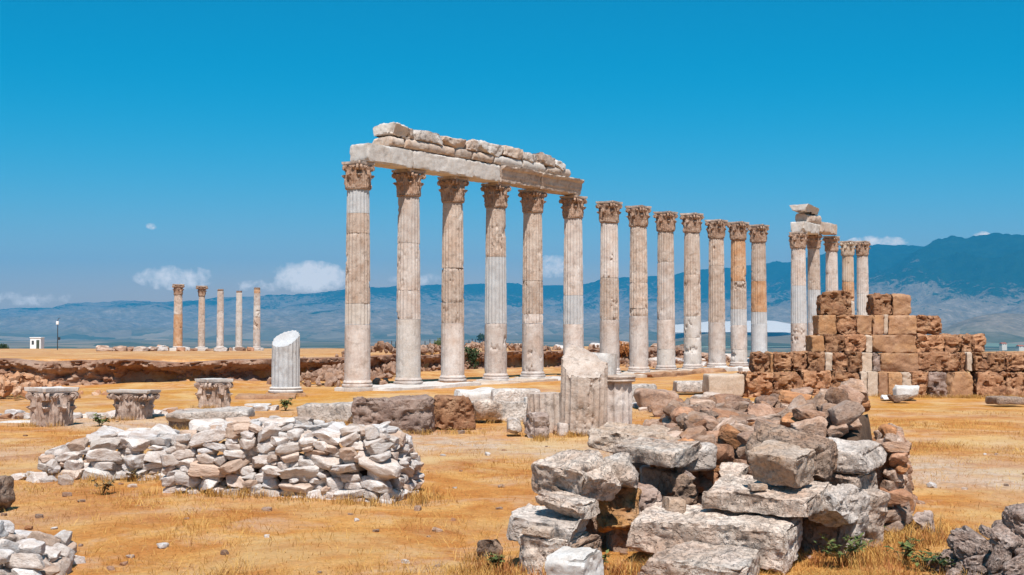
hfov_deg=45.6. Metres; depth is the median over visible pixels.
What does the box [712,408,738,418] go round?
rubble stone
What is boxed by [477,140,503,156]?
cornice stone
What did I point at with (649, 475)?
stone block
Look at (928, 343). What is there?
wall block
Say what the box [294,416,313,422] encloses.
fieldstone
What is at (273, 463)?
fieldstone
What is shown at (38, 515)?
pebble
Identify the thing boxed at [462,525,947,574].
dry grass
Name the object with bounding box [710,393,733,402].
broken stone
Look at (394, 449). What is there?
fieldstone
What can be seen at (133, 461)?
fieldstone
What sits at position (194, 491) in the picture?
fieldstone
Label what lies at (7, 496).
boulder
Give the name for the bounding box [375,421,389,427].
fieldstone
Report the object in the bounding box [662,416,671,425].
rubble stone
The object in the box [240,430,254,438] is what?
fieldstone
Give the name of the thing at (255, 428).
fieldstone
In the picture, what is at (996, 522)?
lumpy rock
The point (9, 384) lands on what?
brick rubble
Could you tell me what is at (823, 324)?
wall block
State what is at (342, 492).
fieldstone
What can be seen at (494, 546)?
boulder
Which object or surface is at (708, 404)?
rubble stone
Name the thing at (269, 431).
fieldstone
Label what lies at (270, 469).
fieldstone
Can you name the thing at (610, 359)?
column fragment
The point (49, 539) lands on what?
fieldstone
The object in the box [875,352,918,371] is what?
wall block
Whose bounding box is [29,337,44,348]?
guard booth
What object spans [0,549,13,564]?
fieldstone
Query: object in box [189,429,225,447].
fieldstone
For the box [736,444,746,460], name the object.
rubble stone
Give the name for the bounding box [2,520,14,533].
fieldstone
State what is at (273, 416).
fieldstone
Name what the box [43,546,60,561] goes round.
fieldstone
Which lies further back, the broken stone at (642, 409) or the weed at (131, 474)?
the broken stone at (642, 409)
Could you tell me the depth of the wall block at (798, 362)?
31.75 m
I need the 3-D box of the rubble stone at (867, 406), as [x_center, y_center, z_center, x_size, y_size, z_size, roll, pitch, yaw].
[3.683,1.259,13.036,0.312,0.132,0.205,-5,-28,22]
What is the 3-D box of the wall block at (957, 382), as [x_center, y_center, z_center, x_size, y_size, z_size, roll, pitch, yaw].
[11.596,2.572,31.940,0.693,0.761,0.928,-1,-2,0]
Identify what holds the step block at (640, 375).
on the ground at (181, 395)
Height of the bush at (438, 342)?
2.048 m
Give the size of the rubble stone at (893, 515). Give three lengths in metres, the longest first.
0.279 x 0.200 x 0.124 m
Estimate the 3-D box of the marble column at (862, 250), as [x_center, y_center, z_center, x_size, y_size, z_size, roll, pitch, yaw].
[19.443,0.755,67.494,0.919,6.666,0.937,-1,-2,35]
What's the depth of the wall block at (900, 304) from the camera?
32.45 m
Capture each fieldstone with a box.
[0,520,8,537]
[0,532,24,541]
[0,539,19,552]
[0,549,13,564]
[0,568,10,574]
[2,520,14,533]
[4,553,44,569]
[11,473,27,479]
[11,568,41,574]
[15,530,31,538]
[17,538,35,552]
[20,540,45,554]
[26,472,47,482]
[27,531,60,546]
[37,461,47,470]
[38,454,55,462]
[39,475,57,482]
[39,562,59,574]
[41,554,50,568]
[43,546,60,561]
[44,444,70,455]
[44,459,59,469]
[48,465,60,473]
[51,557,71,574]
[52,468,83,479]
[53,543,74,560]
[54,530,72,545]
[55,452,82,461]
[58,474,73,484]
[64,458,83,470]
[66,437,88,450]
[67,541,76,552]
[71,447,89,454]
[73,555,85,563]
[82,462,90,469]
[82,466,115,479]
[85,448,122,461]
[86,434,98,444]
[90,434,119,450]
[91,429,114,434]
[91,461,116,470]
[97,425,107,430]
[100,433,118,437]
[107,426,124,432]
[114,464,121,473]
[115,468,149,479]
[117,431,131,438]
[118,447,143,454]
[119,438,150,450]
[121,463,138,470]
[123,453,146,467]
[125,428,150,430]
[125,448,141,453]
[127,484,137,487]
[128,430,159,438]
[137,475,155,480]
[142,462,162,469]
[143,450,166,463]
[147,437,170,446]
[147,445,166,450]
[149,424,177,436]
[149,468,161,474]
[157,542,169,548]
[160,454,179,466]
[160,476,174,486]
[161,466,175,473]
[163,434,175,444]
[163,485,193,492]
[165,446,175,453]
[166,468,177,476]
[172,449,197,459]
[174,433,190,441]
[174,469,202,487]
[175,444,187,449]
[176,440,189,448]
[176,457,196,467]
[179,430,198,437]
[179,465,188,471]
[187,488,199,493]
[188,460,231,476]
[189,418,224,429]
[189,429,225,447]
[196,427,210,431]
[196,453,216,463]
[197,447,218,454]
[198,478,218,490]
[202,442,225,451]
[202,477,223,481]
[208,483,226,494]
[209,422,224,425]
[210,425,221,428]
[214,454,226,465]
[216,426,225,430]
[218,455,252,473]
[222,420,231,427]
[223,448,248,457]
[223,487,246,494]
[225,416,250,421]
[225,421,251,428]
[225,428,240,439]
[225,438,238,443]
[225,442,240,449]
[226,474,245,488]
[231,423,249,433]
[239,437,255,449]
[239,466,254,475]
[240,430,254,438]
[242,472,256,479]
[242,479,257,488]
[248,423,262,432]
[248,448,258,456]
[248,483,261,491]
[251,421,261,425]
[251,487,280,496]
[252,445,258,452]
[252,454,269,468]
[255,473,277,482]
[257,417,268,426]
[257,424,281,442]
[257,442,276,452]
[262,417,296,427]
[262,465,281,475]
[262,478,278,489]
[264,422,277,427]
[266,454,281,462]
[269,415,281,418]
[270,436,288,445]
[270,461,279,465]
[275,440,302,455]
[277,461,289,469]
[277,465,319,478]
[278,432,286,437]
[278,479,314,492]
[279,451,298,462]
[280,423,295,431]
[280,489,298,495]
[287,428,303,440]
[289,478,298,482]
[290,455,306,466]
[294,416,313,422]
[294,424,306,428]
[298,429,311,439]
[298,436,317,446]
[298,459,314,466]
[298,476,308,482]
[301,421,312,424]
[302,446,314,451]
[303,431,313,436]
[304,425,321,431]
[304,452,343,469]
[305,448,329,455]
[306,488,335,497]
[309,476,324,483]
[312,420,324,424]
[312,428,341,444]
[313,440,328,450]
[314,484,325,488]
[317,471,329,479]
[318,422,345,427]
[320,486,330,493]
[325,444,340,452]
[325,475,344,490]
[326,491,333,498]
[327,421,345,431]
[329,451,339,457]
[329,472,340,477]
[330,463,365,472]
[333,488,365,499]
[339,425,359,436]
[339,447,356,459]
[340,432,359,446]
[340,472,361,482]
[342,459,355,463]
[343,482,361,489]
[346,440,365,450]
[347,424,365,440]
[354,453,363,462]
[358,449,400,478]
[360,425,373,435]
[360,476,392,493]
[363,438,386,447]
[364,489,380,501]
[365,427,379,440]
[367,442,393,454]
[367,471,389,480]
[369,450,390,461]
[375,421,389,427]
[378,428,388,433]
[378,498,395,503]
[379,433,390,440]
[380,492,389,499]
[385,434,398,447]
[388,428,397,433]
[388,477,404,487]
[390,430,405,446]
[390,444,399,451]
[390,488,400,497]
[391,450,398,460]
[397,444,408,451]
[397,489,403,499]
[398,449,410,457]
[398,456,411,461]
[398,460,409,468]
[400,474,407,482]
[401,466,414,476]
[402,484,410,490]
[403,489,410,498]
[406,436,412,447]
[406,453,417,458]
[407,483,416,490]
[408,473,418,479]
[409,459,421,469]
[415,478,423,488]
[926,482,936,487]
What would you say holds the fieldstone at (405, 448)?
on the fieldstone at (402, 454)
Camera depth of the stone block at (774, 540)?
8.90 m
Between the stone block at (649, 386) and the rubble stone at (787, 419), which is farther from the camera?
the stone block at (649, 386)
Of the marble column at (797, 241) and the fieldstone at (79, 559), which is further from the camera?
the marble column at (797, 241)
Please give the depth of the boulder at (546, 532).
8.70 m
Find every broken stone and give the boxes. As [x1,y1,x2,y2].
[553,425,573,434]
[638,407,647,410]
[643,419,662,425]
[650,404,666,416]
[690,394,702,398]
[700,392,720,398]
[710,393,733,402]
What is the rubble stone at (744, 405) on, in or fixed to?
on the rubble stone
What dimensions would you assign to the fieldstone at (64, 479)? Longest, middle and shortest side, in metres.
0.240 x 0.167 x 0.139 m
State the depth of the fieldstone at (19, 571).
8.26 m
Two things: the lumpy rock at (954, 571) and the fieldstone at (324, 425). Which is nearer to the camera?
the lumpy rock at (954, 571)
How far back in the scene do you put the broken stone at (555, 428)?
20.27 m
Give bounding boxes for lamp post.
[56,318,59,349]
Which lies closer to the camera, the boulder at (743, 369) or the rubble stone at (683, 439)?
the rubble stone at (683, 439)
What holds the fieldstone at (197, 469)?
on the fieldstone at (220, 479)
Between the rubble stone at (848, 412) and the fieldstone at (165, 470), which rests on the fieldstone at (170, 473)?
the fieldstone at (165, 470)
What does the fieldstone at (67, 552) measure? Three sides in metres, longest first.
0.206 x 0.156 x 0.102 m
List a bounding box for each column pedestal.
[195,347,207,350]
[254,348,263,350]
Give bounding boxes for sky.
[0,0,1023,347]
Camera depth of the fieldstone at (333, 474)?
12.57 m
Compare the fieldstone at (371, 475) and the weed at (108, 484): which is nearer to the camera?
the fieldstone at (371, 475)
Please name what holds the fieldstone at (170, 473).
on the fieldstone at (167, 481)
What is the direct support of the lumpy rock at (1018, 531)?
on the lumpy rock
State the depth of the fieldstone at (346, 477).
12.45 m
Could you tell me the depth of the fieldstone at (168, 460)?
12.91 m
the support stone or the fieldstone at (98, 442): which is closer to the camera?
the fieldstone at (98, 442)
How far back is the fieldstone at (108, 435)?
14.24 m
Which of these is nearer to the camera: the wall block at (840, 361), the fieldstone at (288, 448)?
the fieldstone at (288, 448)
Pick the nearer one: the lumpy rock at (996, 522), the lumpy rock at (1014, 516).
the lumpy rock at (1014, 516)
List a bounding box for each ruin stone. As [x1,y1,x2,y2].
[96,345,108,350]
[97,347,112,350]
[115,346,126,350]
[133,346,147,350]
[157,347,167,350]
[176,347,185,350]
[214,346,227,350]
[234,347,245,350]
[649,361,656,366]
[675,344,683,350]
[675,357,683,363]
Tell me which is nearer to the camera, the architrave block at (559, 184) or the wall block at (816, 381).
the wall block at (816, 381)
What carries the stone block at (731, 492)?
on the stone block at (774, 540)
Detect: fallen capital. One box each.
[24,386,78,426]
[106,389,160,419]
[194,378,233,407]
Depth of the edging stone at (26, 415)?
23.83 m
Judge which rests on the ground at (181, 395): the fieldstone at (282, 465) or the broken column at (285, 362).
the broken column at (285, 362)
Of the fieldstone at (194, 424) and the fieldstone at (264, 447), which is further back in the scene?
the fieldstone at (194, 424)
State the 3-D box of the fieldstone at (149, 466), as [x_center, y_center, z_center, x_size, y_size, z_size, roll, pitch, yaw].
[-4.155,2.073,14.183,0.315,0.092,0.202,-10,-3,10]
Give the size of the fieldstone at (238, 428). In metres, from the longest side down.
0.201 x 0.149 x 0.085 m
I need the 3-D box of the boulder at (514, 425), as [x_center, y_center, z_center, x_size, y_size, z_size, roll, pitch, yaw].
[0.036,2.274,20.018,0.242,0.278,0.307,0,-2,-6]
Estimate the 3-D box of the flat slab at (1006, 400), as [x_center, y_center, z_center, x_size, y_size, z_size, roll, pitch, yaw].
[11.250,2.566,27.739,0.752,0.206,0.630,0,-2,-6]
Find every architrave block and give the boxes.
[350,143,413,169]
[397,151,499,182]
[489,165,542,188]
[538,172,584,195]
[791,221,819,234]
[819,221,836,234]
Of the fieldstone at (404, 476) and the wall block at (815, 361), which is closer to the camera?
the fieldstone at (404, 476)
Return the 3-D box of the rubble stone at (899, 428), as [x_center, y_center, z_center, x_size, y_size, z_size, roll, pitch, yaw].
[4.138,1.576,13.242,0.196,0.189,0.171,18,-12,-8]
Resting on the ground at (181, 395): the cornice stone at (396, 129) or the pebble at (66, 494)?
the pebble at (66, 494)
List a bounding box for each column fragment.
[527,392,559,432]
[560,345,607,434]
[592,352,617,374]
[607,375,635,423]
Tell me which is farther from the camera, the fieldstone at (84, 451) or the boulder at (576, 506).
the fieldstone at (84, 451)
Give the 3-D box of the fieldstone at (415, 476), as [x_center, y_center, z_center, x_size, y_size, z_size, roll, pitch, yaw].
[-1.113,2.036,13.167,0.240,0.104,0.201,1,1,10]
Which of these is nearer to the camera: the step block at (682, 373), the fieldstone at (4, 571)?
the fieldstone at (4, 571)
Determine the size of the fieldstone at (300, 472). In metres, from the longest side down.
0.462 x 0.304 x 0.157 m
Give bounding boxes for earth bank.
[0,347,703,385]
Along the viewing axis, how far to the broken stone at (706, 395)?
28.97 m
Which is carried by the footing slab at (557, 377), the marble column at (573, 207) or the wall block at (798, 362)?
the marble column at (573, 207)
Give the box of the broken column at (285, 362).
[266,330,305,396]
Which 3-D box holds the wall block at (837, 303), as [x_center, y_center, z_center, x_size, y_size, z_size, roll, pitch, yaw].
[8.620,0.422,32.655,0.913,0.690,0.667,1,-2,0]
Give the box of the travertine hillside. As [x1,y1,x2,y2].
[675,320,790,338]
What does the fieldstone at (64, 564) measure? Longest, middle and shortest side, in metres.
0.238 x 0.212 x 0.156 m
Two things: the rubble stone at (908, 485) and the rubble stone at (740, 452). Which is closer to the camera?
the rubble stone at (740, 452)
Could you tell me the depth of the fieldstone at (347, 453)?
12.43 m
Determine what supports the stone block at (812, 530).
on the ground at (181, 395)
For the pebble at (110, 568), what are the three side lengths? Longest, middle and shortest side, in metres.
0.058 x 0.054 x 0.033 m
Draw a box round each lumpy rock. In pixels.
[929,549,957,571]
[946,567,964,574]
[947,528,986,549]
[952,542,976,559]
[954,559,963,570]
[960,525,986,544]
[962,553,990,573]
[969,565,987,574]
[974,543,991,554]
[978,524,990,538]
[985,544,1011,573]
[990,524,1023,552]
[991,520,1002,527]
[1001,554,1023,574]
[1003,505,1023,528]
[1005,524,1023,545]
[1014,548,1023,556]
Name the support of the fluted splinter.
on the ground at (181, 395)
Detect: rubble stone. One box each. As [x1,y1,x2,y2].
[632,462,646,472]
[653,466,674,469]
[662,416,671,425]
[663,405,676,416]
[665,423,676,428]
[666,398,683,405]
[667,399,686,406]
[667,426,680,431]
[667,431,683,437]
[670,406,694,423]
[676,413,686,427]
[678,437,694,440]
[679,425,706,439]
[681,419,706,430]
[684,411,708,423]
[684,420,695,428]
[689,398,715,408]
[693,473,699,485]
[695,434,716,443]
[696,476,712,492]
[697,404,710,411]
[697,495,701,504]
[700,415,719,430]
[703,411,718,417]
[703,471,719,478]
[704,396,716,403]
[707,430,724,443]
[711,408,743,412]
[711,460,725,473]
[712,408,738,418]
[712,417,734,430]
[715,401,748,411]
[715,443,734,461]
[718,423,740,448]
[722,401,739,410]
[725,395,752,408]
[729,415,748,425]
[730,423,754,431]
[733,459,751,474]
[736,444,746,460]
[737,431,753,444]
[738,413,756,418]
[747,403,774,416]
[747,413,781,422]
[754,419,774,429]
[755,395,777,406]
[772,408,783,413]
[773,400,779,407]
[778,390,812,403]
[778,407,789,416]
[780,412,800,426]
[787,395,807,409]
[787,401,816,412]
[790,416,827,437]
[791,387,813,394]
[792,408,825,419]
[812,391,829,410]
[820,402,836,425]
[824,387,848,403]
[827,400,864,425]
[827,424,848,437]
[837,385,864,403]
[840,378,868,402]
[848,418,861,429]
[862,400,870,411]
[875,468,881,477]
[876,432,899,439]
[876,438,902,443]
[877,476,885,487]
[878,424,896,435]
[878,487,912,504]
[879,457,890,471]
[880,478,899,490]
[881,441,911,454]
[882,468,903,482]
[883,433,897,441]
[884,521,903,534]
[885,508,901,522]
[887,452,908,466]
[888,423,903,434]
[891,464,909,473]
[893,505,912,524]
[897,431,906,441]
[898,501,908,506]
[899,475,905,486]
[906,481,912,493]
[907,462,912,473]
[909,500,914,510]
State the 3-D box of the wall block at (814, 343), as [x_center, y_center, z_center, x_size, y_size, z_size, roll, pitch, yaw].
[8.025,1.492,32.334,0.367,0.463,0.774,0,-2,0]
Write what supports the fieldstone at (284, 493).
on the ground at (181, 395)
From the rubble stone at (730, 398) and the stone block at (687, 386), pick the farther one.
the stone block at (687, 386)
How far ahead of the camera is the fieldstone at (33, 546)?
8.50 m
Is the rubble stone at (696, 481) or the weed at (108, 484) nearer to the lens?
the rubble stone at (696, 481)
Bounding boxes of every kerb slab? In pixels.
[0,420,29,422]
[244,403,271,405]
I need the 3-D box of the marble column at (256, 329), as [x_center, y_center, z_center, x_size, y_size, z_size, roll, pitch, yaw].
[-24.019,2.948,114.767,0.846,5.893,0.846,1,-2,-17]
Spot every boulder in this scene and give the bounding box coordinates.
[0,475,14,509]
[471,399,502,419]
[476,539,502,558]
[500,401,527,421]
[507,417,521,433]
[521,525,554,538]
[523,411,549,438]
[531,449,620,500]
[535,491,599,519]
[543,533,601,556]
[551,485,565,491]
[596,487,641,532]
[604,452,638,487]
[606,529,637,551]
[633,388,678,406]
[637,483,661,512]
[657,469,696,504]
[662,496,685,512]
[677,467,695,477]
[719,462,748,476]
[738,367,749,371]
[748,483,767,490]
[887,394,911,402]
[913,510,934,532]
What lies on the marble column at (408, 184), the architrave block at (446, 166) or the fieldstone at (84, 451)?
the architrave block at (446, 166)
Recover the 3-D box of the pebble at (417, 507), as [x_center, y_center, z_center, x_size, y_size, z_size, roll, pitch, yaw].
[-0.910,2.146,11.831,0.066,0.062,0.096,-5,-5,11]
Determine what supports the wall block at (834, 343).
on the wall block at (840, 361)
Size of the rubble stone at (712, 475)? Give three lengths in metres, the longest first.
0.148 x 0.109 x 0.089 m
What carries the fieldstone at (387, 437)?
on the fieldstone at (366, 444)
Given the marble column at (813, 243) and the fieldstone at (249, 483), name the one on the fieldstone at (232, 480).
the fieldstone at (249, 483)
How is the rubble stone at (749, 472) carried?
on the rubble fill at (863, 432)
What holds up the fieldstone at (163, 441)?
on the fieldstone at (156, 447)
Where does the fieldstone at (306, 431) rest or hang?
on the fieldstone at (288, 448)
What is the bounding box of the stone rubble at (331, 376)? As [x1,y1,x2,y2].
[267,341,747,386]
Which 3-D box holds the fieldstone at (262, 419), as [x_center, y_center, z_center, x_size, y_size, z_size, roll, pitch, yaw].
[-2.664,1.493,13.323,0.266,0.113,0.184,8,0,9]
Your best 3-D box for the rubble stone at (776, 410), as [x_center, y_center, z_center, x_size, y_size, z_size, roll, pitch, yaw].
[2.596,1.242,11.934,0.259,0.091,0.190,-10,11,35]
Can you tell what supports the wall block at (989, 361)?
on the wall block at (990, 383)
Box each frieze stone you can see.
[372,136,404,147]
[401,138,454,156]
[453,148,471,159]
[470,151,493,163]
[488,156,521,167]
[521,160,544,172]
[544,166,570,176]
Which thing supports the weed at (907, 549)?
on the ground at (181, 395)
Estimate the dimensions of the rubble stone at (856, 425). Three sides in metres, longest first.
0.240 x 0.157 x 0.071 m
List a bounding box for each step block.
[616,374,646,377]
[634,371,676,377]
[670,370,700,375]
[692,368,726,372]
[714,366,742,371]
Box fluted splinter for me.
[557,422,567,435]
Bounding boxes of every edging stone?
[0,413,12,418]
[4,409,24,415]
[14,413,25,418]
[23,413,30,418]
[73,412,81,418]
[162,407,177,411]
[252,404,268,410]
[270,405,278,410]
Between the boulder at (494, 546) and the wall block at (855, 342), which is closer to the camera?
the boulder at (494, 546)
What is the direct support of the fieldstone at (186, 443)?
on the fieldstone
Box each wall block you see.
[737,371,773,397]
[748,351,769,371]
[764,351,773,371]
[771,371,802,393]
[772,351,791,371]
[788,351,806,371]
[795,370,831,395]
[805,335,824,351]
[806,351,824,371]
[812,315,836,334]
[816,290,851,315]
[822,333,844,352]
[824,352,832,370]
[830,371,858,386]
[831,352,847,371]
[836,314,856,334]
[841,334,865,352]
[842,351,862,372]
[854,315,871,334]
[854,371,867,390]
[862,335,871,352]
[862,352,871,371]
[865,371,877,395]
[866,293,891,314]
[869,315,883,334]
[870,334,916,352]
[870,352,880,371]
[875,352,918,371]
[878,371,887,394]
[881,314,887,334]
[886,315,916,334]
[887,371,901,394]
[888,293,911,315]
[901,372,911,385]
[903,370,928,396]
[913,333,944,351]
[915,315,941,334]
[915,351,959,371]
[925,371,946,396]
[938,371,972,396]
[940,333,962,353]
[954,334,971,351]
[958,352,965,371]
[964,352,971,370]
[966,333,985,352]
[968,352,1006,371]
[970,371,1006,396]
[997,351,1023,371]
[999,371,1023,396]
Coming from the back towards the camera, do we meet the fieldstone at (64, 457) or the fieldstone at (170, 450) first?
the fieldstone at (64, 457)
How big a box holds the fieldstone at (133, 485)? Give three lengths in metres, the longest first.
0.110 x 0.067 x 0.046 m
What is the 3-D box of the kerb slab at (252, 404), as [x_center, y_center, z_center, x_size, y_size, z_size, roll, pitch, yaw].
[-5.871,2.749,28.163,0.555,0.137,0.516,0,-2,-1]
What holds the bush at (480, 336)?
on the ground at (181, 395)
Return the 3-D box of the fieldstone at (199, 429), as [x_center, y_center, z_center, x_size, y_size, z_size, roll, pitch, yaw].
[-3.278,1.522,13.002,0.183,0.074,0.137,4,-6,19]
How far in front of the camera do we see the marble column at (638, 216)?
46.95 m
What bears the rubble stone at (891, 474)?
on the rubble stone at (888, 484)
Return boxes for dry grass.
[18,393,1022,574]
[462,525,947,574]
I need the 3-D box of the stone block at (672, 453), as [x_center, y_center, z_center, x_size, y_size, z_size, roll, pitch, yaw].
[1.214,1.374,10.171,0.602,0.173,0.566,2,5,37]
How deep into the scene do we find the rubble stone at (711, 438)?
10.42 m
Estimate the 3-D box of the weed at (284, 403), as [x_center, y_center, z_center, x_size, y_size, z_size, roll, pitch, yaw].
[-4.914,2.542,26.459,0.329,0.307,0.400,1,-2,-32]
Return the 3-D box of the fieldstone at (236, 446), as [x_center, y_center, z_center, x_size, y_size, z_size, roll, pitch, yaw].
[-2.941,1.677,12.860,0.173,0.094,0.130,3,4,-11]
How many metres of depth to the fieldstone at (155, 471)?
14.11 m
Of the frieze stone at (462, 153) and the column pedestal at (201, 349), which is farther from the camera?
the column pedestal at (201, 349)
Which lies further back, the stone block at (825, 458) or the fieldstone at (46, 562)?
the stone block at (825, 458)
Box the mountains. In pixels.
[0,233,1023,346]
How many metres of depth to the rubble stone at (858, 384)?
12.45 m
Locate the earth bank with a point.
(95, 372)
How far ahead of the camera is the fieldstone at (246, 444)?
12.75 m
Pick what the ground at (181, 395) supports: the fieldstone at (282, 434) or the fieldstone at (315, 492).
the fieldstone at (315, 492)
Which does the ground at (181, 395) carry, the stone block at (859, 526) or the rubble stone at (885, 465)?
the stone block at (859, 526)
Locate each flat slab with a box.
[165,406,254,421]
[985,396,1023,404]
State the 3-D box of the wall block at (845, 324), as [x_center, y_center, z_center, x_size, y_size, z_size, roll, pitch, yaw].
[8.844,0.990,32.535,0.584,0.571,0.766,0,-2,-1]
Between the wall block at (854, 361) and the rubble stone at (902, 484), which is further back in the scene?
the wall block at (854, 361)
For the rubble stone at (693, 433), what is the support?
on the rubble stone at (683, 439)
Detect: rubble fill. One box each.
[204,453,367,491]
[693,414,872,524]
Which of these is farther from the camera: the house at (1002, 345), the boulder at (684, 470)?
the house at (1002, 345)
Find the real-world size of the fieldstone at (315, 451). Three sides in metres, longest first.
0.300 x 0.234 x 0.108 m
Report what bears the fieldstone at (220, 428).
on the fieldstone at (198, 439)
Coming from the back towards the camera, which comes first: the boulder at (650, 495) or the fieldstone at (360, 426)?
the fieldstone at (360, 426)
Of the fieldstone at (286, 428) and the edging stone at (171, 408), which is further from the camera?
the edging stone at (171, 408)
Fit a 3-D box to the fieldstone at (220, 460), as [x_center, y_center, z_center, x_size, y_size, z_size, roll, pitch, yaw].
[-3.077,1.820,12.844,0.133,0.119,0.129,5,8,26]
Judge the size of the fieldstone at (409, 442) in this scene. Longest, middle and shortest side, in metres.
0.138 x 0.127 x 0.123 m
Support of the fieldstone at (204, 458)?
on the fieldstone at (197, 469)
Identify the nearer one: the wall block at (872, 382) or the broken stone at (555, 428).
the broken stone at (555, 428)
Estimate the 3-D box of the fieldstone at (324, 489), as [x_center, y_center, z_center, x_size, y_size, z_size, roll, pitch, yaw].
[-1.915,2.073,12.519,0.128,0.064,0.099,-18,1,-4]
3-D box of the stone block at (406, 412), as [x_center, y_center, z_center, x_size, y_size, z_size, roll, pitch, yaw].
[-2.017,2.189,20.931,1.413,0.703,0.890,0,-2,-2]
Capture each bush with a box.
[0,343,8,348]
[433,338,440,345]
[464,346,480,368]
[476,333,484,341]
[619,340,628,357]
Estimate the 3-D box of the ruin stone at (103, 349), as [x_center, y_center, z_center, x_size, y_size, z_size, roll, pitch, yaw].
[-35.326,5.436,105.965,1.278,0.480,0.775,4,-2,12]
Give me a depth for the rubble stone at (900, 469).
10.27 m
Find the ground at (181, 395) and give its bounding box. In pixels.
[0,346,1023,574]
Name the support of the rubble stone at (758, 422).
on the rubble stone
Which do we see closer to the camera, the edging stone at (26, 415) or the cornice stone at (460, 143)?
the edging stone at (26, 415)
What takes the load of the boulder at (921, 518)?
on the ground at (181, 395)
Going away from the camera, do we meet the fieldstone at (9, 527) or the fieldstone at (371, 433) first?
the fieldstone at (9, 527)
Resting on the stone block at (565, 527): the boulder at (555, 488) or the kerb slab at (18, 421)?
the boulder at (555, 488)
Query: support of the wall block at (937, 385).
on the ground at (181, 395)
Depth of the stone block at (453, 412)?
21.17 m
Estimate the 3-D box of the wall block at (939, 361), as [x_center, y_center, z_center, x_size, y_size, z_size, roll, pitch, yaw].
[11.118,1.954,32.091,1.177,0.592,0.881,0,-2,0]
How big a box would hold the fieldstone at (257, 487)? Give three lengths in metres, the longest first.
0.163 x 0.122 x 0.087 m
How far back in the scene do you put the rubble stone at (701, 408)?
11.68 m
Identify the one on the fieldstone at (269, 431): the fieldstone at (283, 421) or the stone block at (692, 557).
the fieldstone at (283, 421)
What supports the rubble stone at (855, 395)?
on the rubble stone
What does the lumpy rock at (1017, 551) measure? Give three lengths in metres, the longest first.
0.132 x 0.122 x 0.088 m
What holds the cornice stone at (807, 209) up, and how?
on the cornice stone at (801, 217)
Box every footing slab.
[235,393,296,399]
[373,383,433,390]
[422,381,480,387]
[467,380,520,384]
[508,378,557,382]
[548,376,560,380]
[625,370,679,371]
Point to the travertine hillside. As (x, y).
(775, 328)
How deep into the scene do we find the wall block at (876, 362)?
31.68 m
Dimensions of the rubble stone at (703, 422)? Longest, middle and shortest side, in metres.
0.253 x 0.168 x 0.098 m
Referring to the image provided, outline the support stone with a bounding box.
[168,421,189,428]
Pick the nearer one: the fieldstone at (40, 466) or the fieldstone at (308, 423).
the fieldstone at (308, 423)
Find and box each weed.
[90,413,109,425]
[91,479,115,494]
[125,467,143,481]
[279,398,293,410]
[485,551,506,568]
[602,549,611,563]
[813,533,873,567]
[843,532,866,559]
[884,536,924,562]
[906,545,946,571]
[925,552,955,574]
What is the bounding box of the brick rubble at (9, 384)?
[0,371,107,398]
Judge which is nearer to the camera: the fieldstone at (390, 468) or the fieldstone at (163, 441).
the fieldstone at (390, 468)
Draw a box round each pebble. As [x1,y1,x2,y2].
[24,525,32,529]
[35,514,43,517]
[62,492,71,496]
[107,566,114,569]
[119,561,127,565]
[220,549,228,554]
[261,507,271,510]
[414,505,421,510]
[432,527,442,531]
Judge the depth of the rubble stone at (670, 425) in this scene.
11.44 m
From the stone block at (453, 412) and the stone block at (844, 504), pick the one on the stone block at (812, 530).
the stone block at (844, 504)
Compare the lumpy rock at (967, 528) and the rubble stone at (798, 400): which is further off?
the rubble stone at (798, 400)
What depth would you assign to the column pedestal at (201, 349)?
110.56 m
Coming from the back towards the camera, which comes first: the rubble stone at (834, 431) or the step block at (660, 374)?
the step block at (660, 374)
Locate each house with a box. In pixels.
[999,342,1006,349]
[1016,345,1023,350]
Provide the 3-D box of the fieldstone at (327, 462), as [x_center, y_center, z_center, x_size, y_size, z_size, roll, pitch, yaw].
[-1.944,1.803,12.674,0.307,0.154,0.465,3,5,-45]
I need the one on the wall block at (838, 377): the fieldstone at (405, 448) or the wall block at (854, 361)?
the wall block at (854, 361)
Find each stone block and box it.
[296,401,352,422]
[351,394,435,433]
[434,395,475,429]
[454,387,494,400]
[491,388,539,401]
[506,503,588,542]
[518,531,587,574]
[545,546,603,574]
[585,501,605,547]
[587,421,682,452]
[612,437,701,467]
[626,501,802,574]
[632,384,656,402]
[637,540,760,574]
[639,465,675,488]
[672,380,703,392]
[674,442,716,471]
[702,373,743,395]
[702,472,831,516]
[725,443,739,461]
[745,423,837,481]
[747,439,815,488]
[802,517,840,554]
[808,484,871,526]
[818,470,877,488]
[829,437,887,473]
[836,512,869,555]
[862,488,890,546]
[880,395,889,399]
[892,385,918,399]
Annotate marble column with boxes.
[172,284,184,347]
[196,286,207,347]
[216,289,223,346]
[235,291,241,347]
[253,287,260,347]
[334,160,378,391]
[391,168,427,384]
[437,176,472,382]
[476,182,514,380]
[514,189,550,378]
[556,195,587,375]
[595,200,623,373]
[623,205,653,372]
[653,211,677,370]
[679,212,703,369]
[704,219,727,367]
[727,221,749,366]
[747,224,769,352]
[788,231,807,351]
[806,233,822,334]
[822,236,839,290]
[839,241,855,314]
[855,241,870,352]
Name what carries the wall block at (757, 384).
on the ground at (181, 395)
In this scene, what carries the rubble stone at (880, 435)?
on the rubble stone
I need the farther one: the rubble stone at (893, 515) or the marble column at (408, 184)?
the marble column at (408, 184)
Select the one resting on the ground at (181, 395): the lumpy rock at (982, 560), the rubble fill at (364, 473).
the rubble fill at (364, 473)
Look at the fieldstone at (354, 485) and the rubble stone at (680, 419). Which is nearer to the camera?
the rubble stone at (680, 419)
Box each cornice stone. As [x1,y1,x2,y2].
[373,122,408,138]
[405,128,413,139]
[413,130,442,145]
[441,136,465,148]
[463,139,478,151]
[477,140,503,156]
[500,145,522,159]
[520,152,536,162]
[533,152,554,166]
[555,160,565,170]
[789,204,818,214]
[795,213,820,223]

